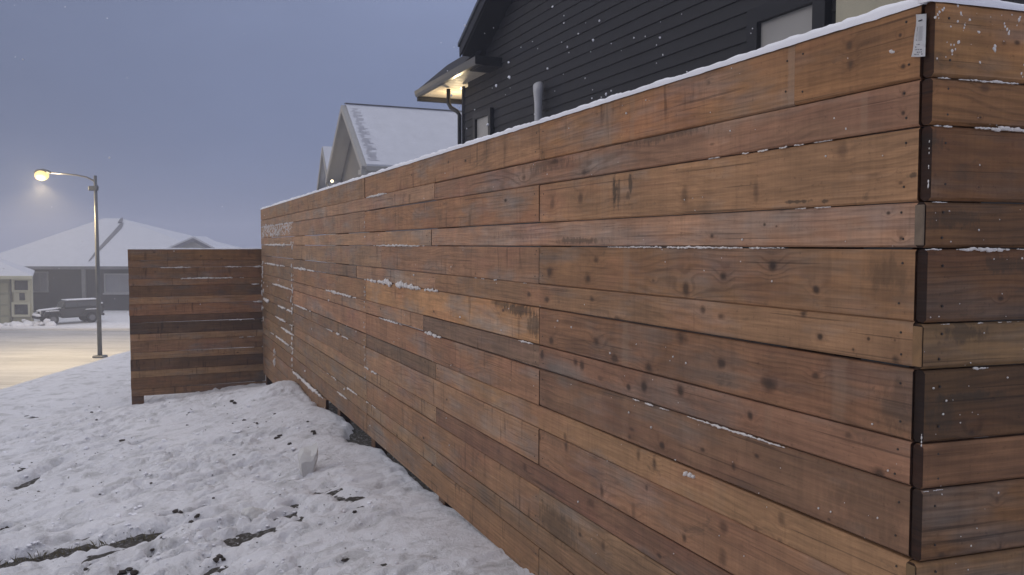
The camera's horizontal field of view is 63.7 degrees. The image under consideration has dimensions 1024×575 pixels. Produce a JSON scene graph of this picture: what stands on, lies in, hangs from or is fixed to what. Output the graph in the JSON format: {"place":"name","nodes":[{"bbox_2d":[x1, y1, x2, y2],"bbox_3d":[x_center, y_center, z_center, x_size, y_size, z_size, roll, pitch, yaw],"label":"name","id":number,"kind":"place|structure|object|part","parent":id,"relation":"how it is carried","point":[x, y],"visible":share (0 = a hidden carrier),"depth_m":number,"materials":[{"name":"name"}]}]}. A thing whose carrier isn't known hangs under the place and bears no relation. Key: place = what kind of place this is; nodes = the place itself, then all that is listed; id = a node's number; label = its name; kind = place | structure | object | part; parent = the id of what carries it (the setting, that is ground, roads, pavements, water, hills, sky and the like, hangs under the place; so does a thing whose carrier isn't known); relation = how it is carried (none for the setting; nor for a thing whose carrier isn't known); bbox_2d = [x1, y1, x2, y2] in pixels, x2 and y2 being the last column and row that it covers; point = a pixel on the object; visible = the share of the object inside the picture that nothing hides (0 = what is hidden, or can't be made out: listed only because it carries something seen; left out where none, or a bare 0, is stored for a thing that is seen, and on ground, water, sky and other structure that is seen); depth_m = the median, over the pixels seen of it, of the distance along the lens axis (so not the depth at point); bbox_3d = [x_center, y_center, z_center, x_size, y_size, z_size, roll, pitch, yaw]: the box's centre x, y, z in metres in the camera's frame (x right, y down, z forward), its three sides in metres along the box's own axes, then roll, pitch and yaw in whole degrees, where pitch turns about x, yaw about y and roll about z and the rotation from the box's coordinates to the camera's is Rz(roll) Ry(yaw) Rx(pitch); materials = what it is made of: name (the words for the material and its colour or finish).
{"place":"outdoors","nodes":[
{"label":"outdoors","id":0,"kind":"place"},
{"bbox_2d":[0,258,34,323],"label":"house","id":1,"kind":"structure","parent":0,"point":[16,292],"depth_m":52.55,"materials":[{"name":"beige"}]},
{"bbox_2d":[0,282,10,323],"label":"garage door","id":2,"kind":"structure","parent":1,"relation":"in","point":[5,311],"depth_m":52.56,"materials":[{"name":"beige"}]},
{"bbox_2d":[11,279,30,291],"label":"window","id":3,"kind":"structure","parent":1,"relation":"in","point":[18,285],"depth_m":52.52,"materials":[{"name":"grey glass"}]},
{"bbox_2d":[11,302,30,316],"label":"window","id":4,"kind":"structure","parent":1,"relation":"in","point":[19,309],"depth_m":52.58,"materials":[{"name":"grey glass"}]},
{"bbox_2d":[0,331,129,388],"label":"road","id":5,"kind":"structure","parent":0,"point":[25,356],"depth_m":40.69,"materials":[{"name":"white snow"}]},
{"bbox_2d":[0,310,231,327],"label":"driveway","id":6,"kind":"structure","parent":0,"point":[115,318],"depth_m":53.79,"materials":[{"name":"white snow"}]},
{"bbox_2d":[0,318,56,326],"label":"snow pile","id":7,"kind":"object","parent":6,"relation":"on","point":[28,323],"visible":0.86,"depth_m":51.46,"materials":[{"name":"white snow"}]},
{"bbox_2d":[32,298,104,323],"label":"car","id":8,"kind":"object","parent":6,"relation":"on","point":[83,309],"visible":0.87,"depth_m":53.02,"materials":[{"name":"paint"}]},
{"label":"side window","id":9,"kind":"part","parent":8,"relation":"part of","materials":[{"name":"grey glass"}]},
{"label":"door","id":10,"kind":"part","parent":8,"relation":"part of","materials":[{"name":"paint"}]},
{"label":"side window","id":11,"kind":"part","parent":8,"relation":"part of","materials":[{"name":"grey glass"}]},
{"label":"side window","id":12,"kind":"part","parent":8,"relation":"part of","materials":[{"name":"grey glass"}]},
{"bbox_2d":[0,0,476,252],"label":"sky","id":13,"kind":"structure","parent":0,"point":[136,87],"materials":[{"name":"blue"}]},
{"bbox_2d":[3,5,752,298],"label":"falling snow","id":14,"kind":"structure","parent":0,"point":[487,124],"depth_m":5.88,"materials":[{"name":"white snow"}]},
{"bbox_2d":[0,258,979,574],"bbox_3d":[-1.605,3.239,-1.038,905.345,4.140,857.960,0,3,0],"label":"ground","id":15,"kind":"structure","parent":0,"point":[406,510],"depth_m":5.03,"materials":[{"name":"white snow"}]},
{"bbox_2d":[0,328,129,330],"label":"kerb","id":16,"kind":"structure","parent":15,"relation":"on","point":[63,329],"depth_m":50.11,"materials":[{"name":"grey concrete"}]},
{"bbox_2d":[34,169,107,357],"bbox_3d":[-20.386,-0.924,38.004,3.058,9.064,0.500,0,3,0],"label":"street lamp","id":17,"kind":"object","parent":15,"relation":"on","point":[41,174],"visible":0.98,"depth_m":37.90,"materials":[{"name":"metal"}]},
{"bbox_2d":[0,526,175,565],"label":"dead grass","id":18,"kind":"structure","parent":15,"relation":"on","point":[64,552],"depth_m":4.41,"materials":[{"name":"plant"}]},
{"bbox_2d":[0,218,286,309],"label":"house","id":19,"kind":"structure","parent":15,"relation":"on","point":[62,264],"depth_m":64.15,"materials":[{"name":"grey"}]},
{"bbox_2d":[33,271,48,291],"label":"window","id":20,"kind":"structure","parent":19,"relation":"in","point":[40,278],"depth_m":64.02,"materials":[{"name":"white glass"}]},
{"bbox_2d":[104,274,128,292],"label":"window","id":21,"kind":"structure","parent":19,"relation":"in","point":[113,283],"depth_m":64.02,"materials":[{"name":"white glass"}]},
{"bbox_2d":[0,400,373,574],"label":"earth clods","id":22,"kind":"object","parent":15,"relation":"on","point":[134,572],"visible":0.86,"depth_m":4.49,"materials":[{"name":"black soil"}]},
{"bbox_2d":[128,249,265,404],"bbox_3d":[-4.024,0.615,10.601,1.619,2.220,0.169,-1,3,-24],"label":"wooden fence","id":23,"kind":"object","parent":15,"relation":"on","point":[161,363],"visible":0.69,"depth_m":10.49,"materials":[{"name":"brown wood"}]},
{"bbox_2d":[127,248,260,249],"bbox_3d":[-3.999,-0.495,10.476,1.618,0.022,0.038,-1,3,-24],"label":"snow cap","id":24,"kind":"object","parent":23,"relation":"on","point":[189,248],"visible":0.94,"depth_m":10.42,"materials":[{"name":"white snow"}]},
{"bbox_2d":[161,265,261,337],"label":"snow","id":25,"kind":"structure","parent":23,"relation":"attached to","point":[216,278],"depth_m":10.57,"materials":[{"name":"white snow"}]},
{"bbox_2d":[241,506,266,520],"bbox_3d":[-1.389,1.232,4.478,0.148,0.088,0.109,-2,4,-39],"label":"snow chunk","id":26,"kind":"object","parent":15,"relation":"on","point":[252,513],"visible":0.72,"depth_m":4.45,"materials":[{"name":"white snow"}]},
{"bbox_2d":[298,443,317,476],"bbox_3d":[-1.264,1.073,5.113,0.120,0.207,0.129,-1,3,-14],"label":"snow chunk","id":27,"kind":"object","parent":15,"relation":"on","point":[307,458],"visible":0.96,"depth_m":5.07,"materials":[{"name":"white snow"}]},
{"bbox_2d":[317,103,461,279],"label":"house","id":28,"kind":"structure","parent":15,"relation":"on","point":[369,138],"depth_m":29.60,"materials":[{"name":"grey"}]},
{"bbox_2d":[261,4,927,574],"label":"wooden fence","id":29,"kind":"object","parent":15,"relation":"on","point":[485,426],"visible":0.96,"depth_m":2.37,"materials":[{"name":"brown wood"}]},
{"bbox_2d":[262,222,292,237],"bbox_3d":[-2.697,-0.663,9.422,0.011,0.188,2.561,-1,3,-24],"label":"snow patch","id":30,"kind":"object","parent":29,"relation":"on","point":[265,226],"visible":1,"depth_m":9.44,"materials":[{"name":"white snow"}]},
{"bbox_2d":[261,50,894,556],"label":"snow","id":31,"kind":"structure","parent":29,"relation":"attached to","point":[411,286],"depth_m":4.78,"materials":[{"name":"white snow"}]},
{"bbox_2d":[260,0,930,209],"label":"snow cap","id":32,"kind":"object","parent":29,"relation":"on","point":[881,11],"visible":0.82,"depth_m":2.10,"materials":[{"name":"white snow"}]},
{"bbox_2d":[911,14,925,56],"bbox_3d":[0.759,-0.471,1.538,0.006,0.082,0.027,-1,3,-23],"label":"lumber tag","id":33,"kind":"object","parent":29,"relation":"attached to","point":[919,45],"visible":1,"depth_m":1.53,"materials":[{"name":"white paper"}]},
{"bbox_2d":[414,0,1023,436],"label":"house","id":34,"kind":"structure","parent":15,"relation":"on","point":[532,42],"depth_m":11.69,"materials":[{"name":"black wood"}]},
{"bbox_2d":[473,107,493,139],"bbox_3d":[-0.536,-2.618,15.340,0.080,1.320,0.879,-1,3,-24],"label":"window","id":35,"kind":"structure","parent":34,"relation":"in","point":[480,119],"depth_m":15.28,"materials":[{"name":"white glass"}]},
{"bbox_2d":[746,0,831,153],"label":"window","id":36,"kind":"structure","parent":34,"relation":"in","point":[773,21],"depth_m":8.05,"materials":[{"name":"white glass"}]},
{"bbox_2d":[906,1,1023,574],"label":"wooden fence","id":37,"kind":"object","parent":15,"relation":"on","point":[966,469],"visible":0.98,"depth_m":1.57,"materials":[{"name":"brown wood"}]},
{"bbox_2d":[918,0,1023,10],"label":"snow cap","id":38,"kind":"object","parent":37,"relation":"on","point":[1002,4],"visible":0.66,"depth_m":1.55,"materials":[{"name":"white snow"}]},
{"bbox_2d":[921,4,1023,569],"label":"snow","id":39,"kind":"structure","parent":37,"relation":"attached to","point":[999,129],"depth_m":1.56,"materials":[{"name":"white snow"}]}
]}

